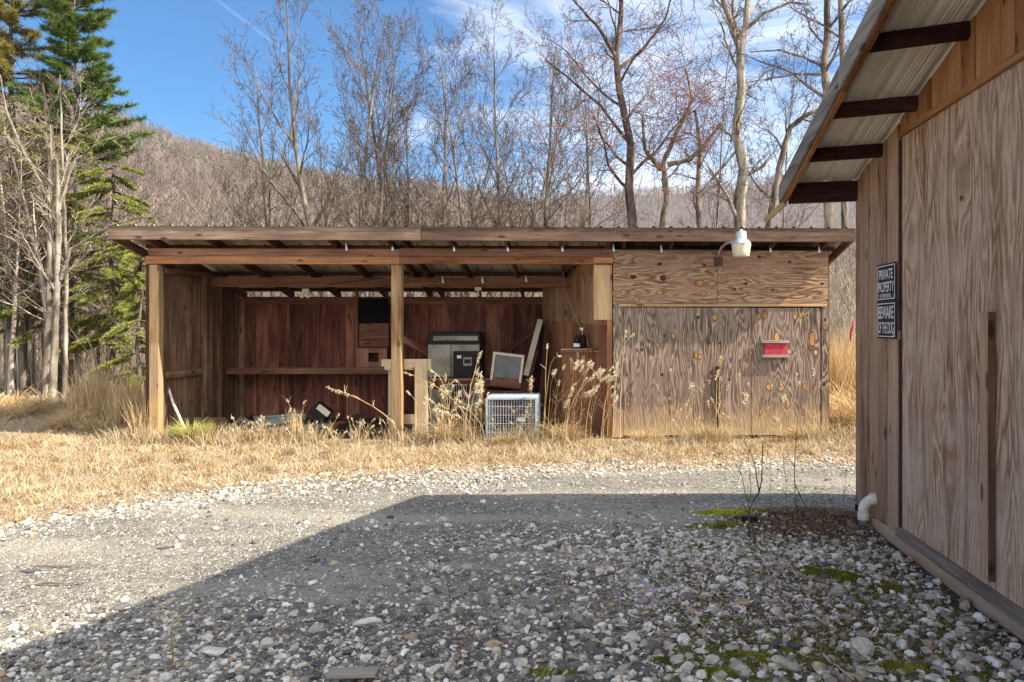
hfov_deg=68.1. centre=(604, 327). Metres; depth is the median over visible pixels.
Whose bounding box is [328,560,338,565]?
rock
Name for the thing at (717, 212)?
bare tree
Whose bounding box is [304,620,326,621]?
stick
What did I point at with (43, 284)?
bare tree
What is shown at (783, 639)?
rock
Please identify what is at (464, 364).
black case
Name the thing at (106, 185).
hemlock tree
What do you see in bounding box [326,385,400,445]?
dry weed
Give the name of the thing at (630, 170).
bare tree
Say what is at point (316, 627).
rock
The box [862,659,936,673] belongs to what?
moss patch
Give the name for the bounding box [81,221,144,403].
hemlock tree
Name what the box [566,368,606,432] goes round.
dry weed
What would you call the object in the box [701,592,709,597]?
rock
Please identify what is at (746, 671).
rock
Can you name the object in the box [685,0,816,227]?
bare tree
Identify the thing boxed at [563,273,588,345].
cable
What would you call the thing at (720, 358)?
dry weed
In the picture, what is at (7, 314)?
hemlock tree
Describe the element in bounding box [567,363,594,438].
dry weed
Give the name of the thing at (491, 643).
rock
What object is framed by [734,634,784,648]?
stick
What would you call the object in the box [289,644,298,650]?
rock
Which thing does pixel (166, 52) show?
sky
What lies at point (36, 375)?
bare tree
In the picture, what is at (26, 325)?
bare tree
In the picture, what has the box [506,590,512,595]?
rock
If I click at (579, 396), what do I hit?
dry weed
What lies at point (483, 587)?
rock
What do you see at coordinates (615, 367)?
dry weed
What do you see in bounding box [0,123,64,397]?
bare tree
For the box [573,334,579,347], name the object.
bottle
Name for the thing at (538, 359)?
leaning board
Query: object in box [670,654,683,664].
rock
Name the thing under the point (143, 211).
bare tree
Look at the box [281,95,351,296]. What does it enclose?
bare tree
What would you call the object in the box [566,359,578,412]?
dry weed
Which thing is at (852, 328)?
red ribbon
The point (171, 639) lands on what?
dry weed
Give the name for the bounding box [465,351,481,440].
dry weed
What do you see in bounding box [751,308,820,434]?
plywood panel
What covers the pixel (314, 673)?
rock
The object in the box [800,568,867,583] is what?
moss patch
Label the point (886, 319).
warning sign
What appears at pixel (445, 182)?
bare tree
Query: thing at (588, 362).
dry weed
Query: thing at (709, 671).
moss patch
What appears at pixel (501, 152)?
bare tree
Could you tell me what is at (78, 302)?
bare tree
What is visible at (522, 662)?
rock
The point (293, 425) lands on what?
straw clump
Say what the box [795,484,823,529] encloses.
stick
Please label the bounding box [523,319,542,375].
leaning board
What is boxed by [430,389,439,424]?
metal panel
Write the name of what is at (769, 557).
rock
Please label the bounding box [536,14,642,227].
bare tree
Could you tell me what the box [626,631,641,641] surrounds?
rock
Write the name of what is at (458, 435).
straw clump
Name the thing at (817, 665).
rock
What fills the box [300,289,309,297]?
bulb holder
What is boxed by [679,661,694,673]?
rock
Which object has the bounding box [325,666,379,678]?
plank
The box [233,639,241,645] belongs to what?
rock
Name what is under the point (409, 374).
dry weed
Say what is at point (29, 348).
bare tree
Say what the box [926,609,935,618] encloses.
rock
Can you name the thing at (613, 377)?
dry weed
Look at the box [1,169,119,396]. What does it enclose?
bare tree
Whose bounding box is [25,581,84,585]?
stick
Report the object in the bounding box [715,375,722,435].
dry weed
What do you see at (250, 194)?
bare tree
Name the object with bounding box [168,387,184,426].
plastic pipe
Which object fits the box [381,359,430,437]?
wooden stand
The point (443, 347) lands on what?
stove
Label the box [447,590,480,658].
sapling
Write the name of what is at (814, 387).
dry weed
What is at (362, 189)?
bare tree
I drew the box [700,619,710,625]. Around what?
moss patch
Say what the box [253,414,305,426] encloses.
scrap board
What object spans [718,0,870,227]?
bare tree
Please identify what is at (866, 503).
drain pipe
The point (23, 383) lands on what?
bare tree
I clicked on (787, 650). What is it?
moss patch
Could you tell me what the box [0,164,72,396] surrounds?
bare tree
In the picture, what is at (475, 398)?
metal panel
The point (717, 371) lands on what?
dry weed
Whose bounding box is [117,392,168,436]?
straw clump
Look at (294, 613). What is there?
rock
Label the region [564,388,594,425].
dry weed
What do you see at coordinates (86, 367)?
bare tree
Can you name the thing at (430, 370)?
dry weed
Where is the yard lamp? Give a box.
[714,229,750,264]
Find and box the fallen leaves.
[0,439,855,527]
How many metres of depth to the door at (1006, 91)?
3.77 m
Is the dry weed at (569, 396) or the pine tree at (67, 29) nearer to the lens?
the dry weed at (569, 396)
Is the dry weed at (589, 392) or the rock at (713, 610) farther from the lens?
the dry weed at (589, 392)
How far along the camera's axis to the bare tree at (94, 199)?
19.93 m
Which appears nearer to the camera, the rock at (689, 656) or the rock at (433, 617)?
the rock at (689, 656)
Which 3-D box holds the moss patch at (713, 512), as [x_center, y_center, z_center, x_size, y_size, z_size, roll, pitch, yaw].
[0.957,1.465,5.977,0.566,0.058,0.282,0,0,15]
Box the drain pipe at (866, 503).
[857,493,876,526]
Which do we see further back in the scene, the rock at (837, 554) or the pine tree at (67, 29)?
the pine tree at (67, 29)
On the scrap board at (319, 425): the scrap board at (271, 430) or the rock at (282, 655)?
the scrap board at (271, 430)
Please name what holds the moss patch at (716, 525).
on the ground at (176, 570)
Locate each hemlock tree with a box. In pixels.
[0,98,101,394]
[0,125,140,386]
[58,164,156,393]
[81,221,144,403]
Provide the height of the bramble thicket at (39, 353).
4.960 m
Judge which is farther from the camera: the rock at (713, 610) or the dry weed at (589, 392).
the dry weed at (589, 392)
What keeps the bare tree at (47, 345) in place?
on the ground at (176, 570)
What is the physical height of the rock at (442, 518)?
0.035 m
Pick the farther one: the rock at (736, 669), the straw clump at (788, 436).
the straw clump at (788, 436)
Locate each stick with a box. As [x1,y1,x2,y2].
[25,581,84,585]
[33,564,97,566]
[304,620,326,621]
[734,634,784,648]
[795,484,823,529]
[822,653,854,680]
[975,628,1007,642]
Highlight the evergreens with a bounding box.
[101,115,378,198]
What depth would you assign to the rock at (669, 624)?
3.76 m
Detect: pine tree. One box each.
[0,0,71,373]
[0,0,155,389]
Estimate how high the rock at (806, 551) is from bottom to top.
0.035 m
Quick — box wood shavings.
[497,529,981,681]
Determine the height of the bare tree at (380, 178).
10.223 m
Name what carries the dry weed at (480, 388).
on the ground at (176, 570)
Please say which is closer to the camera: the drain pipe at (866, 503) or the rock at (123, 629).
the rock at (123, 629)
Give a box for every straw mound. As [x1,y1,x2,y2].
[0,384,81,424]
[33,394,144,432]
[820,370,855,433]
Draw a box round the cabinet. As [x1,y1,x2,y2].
[561,348,600,434]
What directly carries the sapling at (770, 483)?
on the ground at (176, 570)
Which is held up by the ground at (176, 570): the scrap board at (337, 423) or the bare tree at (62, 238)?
the bare tree at (62, 238)
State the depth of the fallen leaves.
7.82 m
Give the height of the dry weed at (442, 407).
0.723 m
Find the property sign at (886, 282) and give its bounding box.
[877,262,895,301]
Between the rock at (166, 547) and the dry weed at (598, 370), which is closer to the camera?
the rock at (166, 547)
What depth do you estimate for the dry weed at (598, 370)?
9.78 m
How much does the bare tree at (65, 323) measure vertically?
6.244 m
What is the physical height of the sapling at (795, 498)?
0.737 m
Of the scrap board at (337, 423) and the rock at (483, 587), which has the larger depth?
the scrap board at (337, 423)
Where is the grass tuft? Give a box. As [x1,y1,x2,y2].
[157,418,218,441]
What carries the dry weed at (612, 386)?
on the ground at (176, 570)
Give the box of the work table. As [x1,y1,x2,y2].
[428,375,491,422]
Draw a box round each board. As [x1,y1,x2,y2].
[178,417,226,435]
[219,418,245,433]
[226,422,253,434]
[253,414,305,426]
[254,413,297,420]
[261,425,308,431]
[267,423,318,428]
[296,422,329,431]
[325,421,346,426]
[343,414,363,421]
[512,350,537,426]
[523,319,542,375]
[532,324,544,414]
[539,330,549,423]
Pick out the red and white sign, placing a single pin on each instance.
(775, 348)
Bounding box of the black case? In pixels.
[453,351,480,377]
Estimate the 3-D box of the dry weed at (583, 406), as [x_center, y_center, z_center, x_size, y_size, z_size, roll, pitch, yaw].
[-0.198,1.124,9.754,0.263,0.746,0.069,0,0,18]
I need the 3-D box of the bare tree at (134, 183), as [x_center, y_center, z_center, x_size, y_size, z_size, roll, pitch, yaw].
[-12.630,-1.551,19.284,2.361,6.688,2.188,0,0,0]
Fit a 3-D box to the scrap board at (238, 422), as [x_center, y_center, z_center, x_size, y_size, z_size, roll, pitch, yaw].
[-5.273,1.398,10.626,0.091,0.130,0.756,0,0,-6]
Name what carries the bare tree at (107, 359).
on the ground at (176, 570)
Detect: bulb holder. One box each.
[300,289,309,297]
[475,287,481,296]
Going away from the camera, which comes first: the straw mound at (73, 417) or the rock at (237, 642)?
the rock at (237, 642)
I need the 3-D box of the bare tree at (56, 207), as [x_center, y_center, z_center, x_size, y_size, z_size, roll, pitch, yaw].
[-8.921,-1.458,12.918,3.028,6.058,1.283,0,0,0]
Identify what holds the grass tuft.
on the ground at (176, 570)
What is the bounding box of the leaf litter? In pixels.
[407,497,1023,681]
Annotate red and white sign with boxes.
[761,340,788,357]
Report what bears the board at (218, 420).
on the ground at (176, 570)
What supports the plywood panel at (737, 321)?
in the open shed
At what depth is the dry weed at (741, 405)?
9.70 m
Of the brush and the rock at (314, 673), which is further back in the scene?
the brush
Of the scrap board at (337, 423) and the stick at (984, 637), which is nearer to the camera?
the stick at (984, 637)
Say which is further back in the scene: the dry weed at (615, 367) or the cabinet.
the cabinet
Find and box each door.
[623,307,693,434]
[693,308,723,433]
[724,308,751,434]
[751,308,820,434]
[902,83,988,584]
[989,60,1023,608]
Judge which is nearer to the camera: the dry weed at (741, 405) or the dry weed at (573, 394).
the dry weed at (573, 394)
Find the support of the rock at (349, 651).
on the ground at (176, 570)
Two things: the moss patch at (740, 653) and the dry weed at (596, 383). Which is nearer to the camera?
the moss patch at (740, 653)
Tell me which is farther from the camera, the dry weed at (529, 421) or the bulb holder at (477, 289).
the bulb holder at (477, 289)
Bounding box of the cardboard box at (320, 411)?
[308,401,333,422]
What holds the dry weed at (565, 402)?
on the ground at (176, 570)
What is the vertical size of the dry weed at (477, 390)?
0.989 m
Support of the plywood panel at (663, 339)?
in the open shed
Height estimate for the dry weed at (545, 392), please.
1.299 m
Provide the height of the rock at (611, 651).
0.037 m
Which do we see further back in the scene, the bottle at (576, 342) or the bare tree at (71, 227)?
the bare tree at (71, 227)
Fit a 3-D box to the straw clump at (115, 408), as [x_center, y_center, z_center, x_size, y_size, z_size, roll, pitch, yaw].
[-6.953,0.928,10.910,0.936,1.089,1.030,0,0,0]
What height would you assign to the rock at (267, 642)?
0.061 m
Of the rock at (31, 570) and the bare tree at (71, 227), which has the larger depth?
the bare tree at (71, 227)
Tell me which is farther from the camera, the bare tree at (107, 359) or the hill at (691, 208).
the hill at (691, 208)
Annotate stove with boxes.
[428,332,483,377]
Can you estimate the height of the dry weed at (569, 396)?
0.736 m
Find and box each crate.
[486,393,539,441]
[487,389,525,424]
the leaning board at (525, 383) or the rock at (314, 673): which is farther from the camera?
the leaning board at (525, 383)
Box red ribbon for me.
[850,321,854,340]
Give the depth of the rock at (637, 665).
3.29 m
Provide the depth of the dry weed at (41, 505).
5.19 m
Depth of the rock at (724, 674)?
3.20 m
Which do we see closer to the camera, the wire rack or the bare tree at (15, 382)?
the wire rack
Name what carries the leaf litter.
on the ground at (176, 570)
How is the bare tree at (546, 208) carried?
on the ground at (176, 570)
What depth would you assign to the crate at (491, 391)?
11.19 m
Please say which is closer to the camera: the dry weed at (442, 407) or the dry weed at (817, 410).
the dry weed at (442, 407)
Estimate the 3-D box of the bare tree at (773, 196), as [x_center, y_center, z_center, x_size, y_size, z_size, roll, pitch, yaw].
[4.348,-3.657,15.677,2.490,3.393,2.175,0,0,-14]
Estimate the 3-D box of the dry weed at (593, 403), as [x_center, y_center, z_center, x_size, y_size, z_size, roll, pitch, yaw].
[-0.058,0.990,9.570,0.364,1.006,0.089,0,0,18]
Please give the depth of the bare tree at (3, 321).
17.53 m
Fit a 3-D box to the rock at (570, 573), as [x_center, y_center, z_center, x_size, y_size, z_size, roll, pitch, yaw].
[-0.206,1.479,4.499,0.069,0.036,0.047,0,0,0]
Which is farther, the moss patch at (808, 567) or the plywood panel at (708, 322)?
the plywood panel at (708, 322)
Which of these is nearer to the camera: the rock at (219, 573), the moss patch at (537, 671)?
the moss patch at (537, 671)
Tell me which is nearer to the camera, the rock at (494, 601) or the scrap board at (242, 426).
the rock at (494, 601)
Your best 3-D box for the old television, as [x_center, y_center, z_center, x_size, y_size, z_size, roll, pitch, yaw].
[-1.469,0.650,11.373,0.529,0.573,0.375,0,0,-2]
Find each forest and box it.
[0,89,855,335]
[483,173,855,227]
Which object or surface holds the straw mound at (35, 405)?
on the ground at (176, 570)
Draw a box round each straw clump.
[59,356,123,419]
[96,361,144,429]
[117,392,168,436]
[284,409,302,437]
[401,403,486,446]
[490,433,526,446]
[527,415,593,443]
[621,427,670,443]
[679,421,749,443]
[775,424,821,443]
[829,314,855,408]
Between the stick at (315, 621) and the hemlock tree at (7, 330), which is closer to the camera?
the stick at (315, 621)
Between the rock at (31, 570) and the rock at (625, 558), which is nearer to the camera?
the rock at (31, 570)
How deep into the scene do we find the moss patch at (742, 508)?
6.09 m
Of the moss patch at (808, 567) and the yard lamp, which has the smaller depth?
the moss patch at (808, 567)
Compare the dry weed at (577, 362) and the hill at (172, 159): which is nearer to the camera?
the dry weed at (577, 362)
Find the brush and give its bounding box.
[753,185,855,354]
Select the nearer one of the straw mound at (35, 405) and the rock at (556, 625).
the rock at (556, 625)
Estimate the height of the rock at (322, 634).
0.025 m
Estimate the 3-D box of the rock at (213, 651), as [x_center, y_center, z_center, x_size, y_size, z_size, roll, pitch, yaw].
[-1.789,1.485,3.428,0.118,0.053,0.080,0,0,0]
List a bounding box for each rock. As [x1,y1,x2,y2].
[21,568,41,571]
[112,602,130,609]
[115,627,130,631]
[157,546,172,548]
[199,646,226,656]
[213,570,224,576]
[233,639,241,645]
[247,615,262,620]
[259,637,274,648]
[273,653,287,659]
[288,609,299,616]
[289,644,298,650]
[306,671,321,675]
[308,623,321,631]
[310,631,331,637]
[311,660,324,666]
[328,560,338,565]
[335,646,354,654]
[352,617,381,626]
[355,547,361,552]
[422,660,440,667]
[430,614,438,620]
[438,517,447,520]
[443,659,455,673]
[444,523,452,526]
[479,586,487,589]
[485,639,502,647]
[489,598,497,605]
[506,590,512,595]
[513,657,527,667]
[543,606,551,611]
[552,621,560,628]
[565,570,574,575]
[569,640,579,646]
[590,664,600,670]
[604,647,615,654]
[623,555,629,561]
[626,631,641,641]
[629,640,637,649]
[631,661,646,670]
[663,622,674,626]
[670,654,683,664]
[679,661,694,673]
[685,653,693,659]
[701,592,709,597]
[704,654,720,663]
[707,607,720,614]
[717,670,727,678]
[732,667,740,675]
[733,660,751,677]
[767,555,777,560]
[771,655,791,666]
[782,634,788,642]
[804,549,811,555]
[811,661,826,674]
[832,552,842,558]
[850,636,873,656]
[918,592,936,599]
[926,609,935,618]
[944,633,956,639]
[957,629,968,635]
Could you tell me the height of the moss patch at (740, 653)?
0.035 m
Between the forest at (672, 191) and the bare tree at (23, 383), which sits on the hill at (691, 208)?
the forest at (672, 191)
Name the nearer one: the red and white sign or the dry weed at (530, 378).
the dry weed at (530, 378)
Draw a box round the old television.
[489,351,525,389]
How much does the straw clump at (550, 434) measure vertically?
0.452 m
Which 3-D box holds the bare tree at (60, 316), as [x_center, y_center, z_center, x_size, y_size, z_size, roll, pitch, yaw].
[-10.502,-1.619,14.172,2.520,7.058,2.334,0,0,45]
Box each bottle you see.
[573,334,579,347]
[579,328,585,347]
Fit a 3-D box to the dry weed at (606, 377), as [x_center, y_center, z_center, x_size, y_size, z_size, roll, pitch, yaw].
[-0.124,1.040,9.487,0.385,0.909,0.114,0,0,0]
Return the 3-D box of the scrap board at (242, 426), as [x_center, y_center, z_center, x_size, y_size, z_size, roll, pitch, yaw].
[-5.128,1.428,10.554,0.090,0.109,0.704,0,0,-2]
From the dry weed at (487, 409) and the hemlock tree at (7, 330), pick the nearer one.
the dry weed at (487, 409)
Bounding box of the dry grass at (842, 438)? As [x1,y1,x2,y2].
[0,407,855,529]
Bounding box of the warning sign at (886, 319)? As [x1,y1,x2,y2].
[877,301,895,338]
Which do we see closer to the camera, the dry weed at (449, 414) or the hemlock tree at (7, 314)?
the dry weed at (449, 414)
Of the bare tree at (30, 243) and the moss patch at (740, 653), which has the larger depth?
the bare tree at (30, 243)
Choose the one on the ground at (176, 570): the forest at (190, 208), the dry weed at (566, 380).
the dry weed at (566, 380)
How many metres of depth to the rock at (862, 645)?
3.43 m
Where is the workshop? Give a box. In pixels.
[763,0,1023,640]
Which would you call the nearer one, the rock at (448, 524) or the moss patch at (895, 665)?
the moss patch at (895, 665)
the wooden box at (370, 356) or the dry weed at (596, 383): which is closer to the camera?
the dry weed at (596, 383)
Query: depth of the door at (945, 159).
4.46 m
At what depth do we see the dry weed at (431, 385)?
9.50 m
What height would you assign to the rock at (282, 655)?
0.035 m
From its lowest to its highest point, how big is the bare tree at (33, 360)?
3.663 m
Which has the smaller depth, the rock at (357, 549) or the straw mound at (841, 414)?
the rock at (357, 549)
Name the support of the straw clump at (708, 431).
on the ground at (176, 570)
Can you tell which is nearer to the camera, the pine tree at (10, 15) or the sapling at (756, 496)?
the sapling at (756, 496)
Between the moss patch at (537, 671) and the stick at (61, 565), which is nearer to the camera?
the moss patch at (537, 671)
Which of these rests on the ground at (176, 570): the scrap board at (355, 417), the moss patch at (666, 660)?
the moss patch at (666, 660)
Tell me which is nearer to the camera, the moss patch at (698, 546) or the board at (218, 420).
the moss patch at (698, 546)
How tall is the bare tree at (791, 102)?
10.163 m
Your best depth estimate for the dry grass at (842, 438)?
8.78 m
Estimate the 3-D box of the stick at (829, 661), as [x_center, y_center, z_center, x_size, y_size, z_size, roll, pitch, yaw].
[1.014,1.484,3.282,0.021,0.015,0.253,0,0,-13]
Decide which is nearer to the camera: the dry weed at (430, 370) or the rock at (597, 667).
the rock at (597, 667)
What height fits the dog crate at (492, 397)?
0.587 m
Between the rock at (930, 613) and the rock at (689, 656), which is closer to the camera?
the rock at (689, 656)
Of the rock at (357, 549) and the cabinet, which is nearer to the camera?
the rock at (357, 549)
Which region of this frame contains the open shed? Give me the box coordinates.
[108,224,855,440]
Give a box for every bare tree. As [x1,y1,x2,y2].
[0,49,119,400]
[0,51,147,395]
[0,72,112,399]
[0,75,174,401]
[0,93,111,324]
[0,118,72,389]
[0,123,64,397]
[0,125,96,400]
[0,131,88,396]
[0,154,76,370]
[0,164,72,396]
[0,179,72,395]
[0,184,108,402]
[0,268,35,335]
[1,146,100,360]
[1,163,106,356]
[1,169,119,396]
[1,272,40,388]
[14,60,100,404]
[18,116,91,377]
[18,298,40,380]
[35,222,40,372]
[45,194,116,392]
[52,155,111,291]
[53,166,133,383]
[69,177,116,374]
[74,170,175,381]
[79,141,153,351]
[108,187,160,312]
[180,0,447,296]
[204,156,286,296]
[207,34,327,296]
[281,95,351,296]
[308,0,453,296]
[323,16,528,296]
[376,5,596,296]
[418,0,658,296]
[434,0,607,296]
[473,109,599,296]
[514,0,733,226]
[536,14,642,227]
[573,1,786,227]
[606,1,786,296]
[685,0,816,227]
[713,9,837,227]
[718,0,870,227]
[743,76,822,227]
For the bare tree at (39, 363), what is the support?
on the ground at (176, 570)
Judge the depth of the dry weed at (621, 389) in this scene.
9.16 m
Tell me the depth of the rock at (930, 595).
4.17 m
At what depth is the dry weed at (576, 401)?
9.43 m
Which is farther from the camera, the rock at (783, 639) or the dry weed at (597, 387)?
the dry weed at (597, 387)
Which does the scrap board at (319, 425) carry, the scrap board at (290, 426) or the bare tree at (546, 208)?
the scrap board at (290, 426)
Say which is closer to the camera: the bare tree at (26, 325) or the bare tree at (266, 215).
the bare tree at (26, 325)
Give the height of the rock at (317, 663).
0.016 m
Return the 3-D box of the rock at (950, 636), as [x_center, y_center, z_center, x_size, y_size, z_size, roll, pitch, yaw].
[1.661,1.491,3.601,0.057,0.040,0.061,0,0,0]
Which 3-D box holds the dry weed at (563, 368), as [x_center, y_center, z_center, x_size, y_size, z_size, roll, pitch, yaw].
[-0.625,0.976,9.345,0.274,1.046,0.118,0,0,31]
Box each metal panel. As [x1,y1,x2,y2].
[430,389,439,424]
[469,389,478,421]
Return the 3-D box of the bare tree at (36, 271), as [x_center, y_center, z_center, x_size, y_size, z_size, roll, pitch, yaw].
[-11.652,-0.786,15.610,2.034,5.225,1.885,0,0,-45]
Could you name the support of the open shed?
on the ground at (176, 570)
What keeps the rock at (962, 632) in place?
on the ground at (176, 570)
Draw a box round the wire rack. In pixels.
[442,384,466,424]
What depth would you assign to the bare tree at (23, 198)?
14.85 m
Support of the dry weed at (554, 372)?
on the ground at (176, 570)
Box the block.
[741,515,757,522]
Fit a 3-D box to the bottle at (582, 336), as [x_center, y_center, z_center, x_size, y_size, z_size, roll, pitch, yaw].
[-0.322,0.150,10.638,0.110,0.292,0.135,0,0,-1]
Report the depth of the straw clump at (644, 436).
9.67 m
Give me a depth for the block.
5.66 m
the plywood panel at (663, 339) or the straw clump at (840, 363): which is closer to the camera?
the plywood panel at (663, 339)
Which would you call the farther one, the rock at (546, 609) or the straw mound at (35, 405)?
the straw mound at (35, 405)
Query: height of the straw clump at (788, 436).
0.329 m
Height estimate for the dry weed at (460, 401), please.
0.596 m
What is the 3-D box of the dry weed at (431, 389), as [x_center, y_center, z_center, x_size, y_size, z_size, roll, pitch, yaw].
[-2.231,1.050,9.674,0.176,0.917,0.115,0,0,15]
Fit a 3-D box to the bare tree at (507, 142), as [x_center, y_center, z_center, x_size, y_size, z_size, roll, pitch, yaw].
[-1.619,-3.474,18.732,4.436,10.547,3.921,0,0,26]
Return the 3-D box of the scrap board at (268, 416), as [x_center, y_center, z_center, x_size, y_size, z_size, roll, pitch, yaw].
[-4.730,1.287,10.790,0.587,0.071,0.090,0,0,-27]
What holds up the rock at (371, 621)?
on the ground at (176, 570)
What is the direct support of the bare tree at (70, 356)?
on the ground at (176, 570)
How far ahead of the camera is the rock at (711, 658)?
3.34 m
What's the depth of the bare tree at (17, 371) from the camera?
15.35 m
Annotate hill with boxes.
[0,115,852,332]
[456,183,855,227]
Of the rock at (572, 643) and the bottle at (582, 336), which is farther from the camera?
the bottle at (582, 336)
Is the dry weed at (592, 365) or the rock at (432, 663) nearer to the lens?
the rock at (432, 663)
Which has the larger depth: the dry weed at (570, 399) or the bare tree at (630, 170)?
the bare tree at (630, 170)
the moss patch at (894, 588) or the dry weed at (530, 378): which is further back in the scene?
the dry weed at (530, 378)
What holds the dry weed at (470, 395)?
on the ground at (176, 570)
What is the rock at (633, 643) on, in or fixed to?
on the ground at (176, 570)
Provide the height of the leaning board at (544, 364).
1.439 m
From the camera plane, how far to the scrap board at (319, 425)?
10.56 m
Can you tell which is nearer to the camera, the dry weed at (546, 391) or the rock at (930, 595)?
the rock at (930, 595)
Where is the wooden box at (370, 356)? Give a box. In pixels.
[356,347,390,366]
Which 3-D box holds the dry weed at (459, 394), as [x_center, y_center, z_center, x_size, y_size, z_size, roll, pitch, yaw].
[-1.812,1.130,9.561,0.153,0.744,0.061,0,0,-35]
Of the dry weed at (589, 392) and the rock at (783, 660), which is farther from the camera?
the dry weed at (589, 392)
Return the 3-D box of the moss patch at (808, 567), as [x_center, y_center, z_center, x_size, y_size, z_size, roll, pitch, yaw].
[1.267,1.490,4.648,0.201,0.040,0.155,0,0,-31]
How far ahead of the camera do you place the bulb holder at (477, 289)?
11.22 m
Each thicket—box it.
[0,187,406,395]
[1,181,855,392]
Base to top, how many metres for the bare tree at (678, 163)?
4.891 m
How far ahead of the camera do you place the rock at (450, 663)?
3.26 m
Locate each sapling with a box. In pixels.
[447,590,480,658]
[736,445,763,536]
[765,450,774,506]
[776,451,795,523]
[781,427,813,515]
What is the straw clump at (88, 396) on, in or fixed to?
on the ground at (176, 570)
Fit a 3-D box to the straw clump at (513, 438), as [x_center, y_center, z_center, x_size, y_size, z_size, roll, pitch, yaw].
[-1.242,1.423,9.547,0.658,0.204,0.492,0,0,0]
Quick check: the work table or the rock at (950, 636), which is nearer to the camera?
the rock at (950, 636)
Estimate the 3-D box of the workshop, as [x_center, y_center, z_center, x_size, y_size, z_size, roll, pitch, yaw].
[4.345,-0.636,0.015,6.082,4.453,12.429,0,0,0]
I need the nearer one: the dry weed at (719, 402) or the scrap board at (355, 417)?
the dry weed at (719, 402)
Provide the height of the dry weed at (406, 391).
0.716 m
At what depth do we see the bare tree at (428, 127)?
18.99 m
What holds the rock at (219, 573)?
on the ground at (176, 570)
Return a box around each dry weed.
[31,476,64,542]
[155,596,193,670]
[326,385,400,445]
[403,372,471,442]
[405,390,427,435]
[426,384,433,432]
[427,374,436,425]
[429,369,450,438]
[440,389,450,441]
[443,411,467,441]
[454,398,479,432]
[458,389,465,440]
[464,379,481,443]
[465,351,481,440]
[474,369,478,438]
[476,372,483,437]
[482,392,489,436]
[527,403,533,442]
[528,376,535,440]
[540,344,548,443]
[544,355,561,438]
[548,364,565,442]
[548,369,557,440]
[552,359,584,425]
[554,399,570,429]
[563,387,573,427]
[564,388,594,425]
[565,362,593,442]
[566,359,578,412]
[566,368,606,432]
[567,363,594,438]
[570,364,586,437]
[570,372,596,443]
[571,368,588,441]
[573,384,600,436]
[573,389,596,431]
[575,366,601,430]
[580,359,591,436]
[581,385,597,438]
[584,369,606,429]
[585,374,609,433]
[588,366,613,442]
[588,373,615,438]
[597,385,613,431]
[605,362,619,441]
[612,333,634,444]
[617,330,626,448]
[713,370,722,439]
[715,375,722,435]
[718,356,723,440]
[737,373,741,440]
[811,366,817,410]
[813,381,821,431]
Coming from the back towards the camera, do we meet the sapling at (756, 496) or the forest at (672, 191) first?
the forest at (672, 191)
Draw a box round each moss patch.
[527,667,578,675]
[648,654,686,664]
[678,543,702,547]
[683,520,756,528]
[690,665,739,679]
[692,509,758,515]
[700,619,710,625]
[719,648,773,663]
[734,507,778,509]
[760,647,800,656]
[795,565,822,571]
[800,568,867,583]
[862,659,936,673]
[864,584,902,592]
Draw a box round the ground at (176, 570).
[0,334,1023,681]
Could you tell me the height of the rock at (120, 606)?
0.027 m
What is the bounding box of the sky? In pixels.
[0,0,871,202]
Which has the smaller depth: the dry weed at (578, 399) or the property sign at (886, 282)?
the property sign at (886, 282)
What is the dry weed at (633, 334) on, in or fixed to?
on the ground at (176, 570)
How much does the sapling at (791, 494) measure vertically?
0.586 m
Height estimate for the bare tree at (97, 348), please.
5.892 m
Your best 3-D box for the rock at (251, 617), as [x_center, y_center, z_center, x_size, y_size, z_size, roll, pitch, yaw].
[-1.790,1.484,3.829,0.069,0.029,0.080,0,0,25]

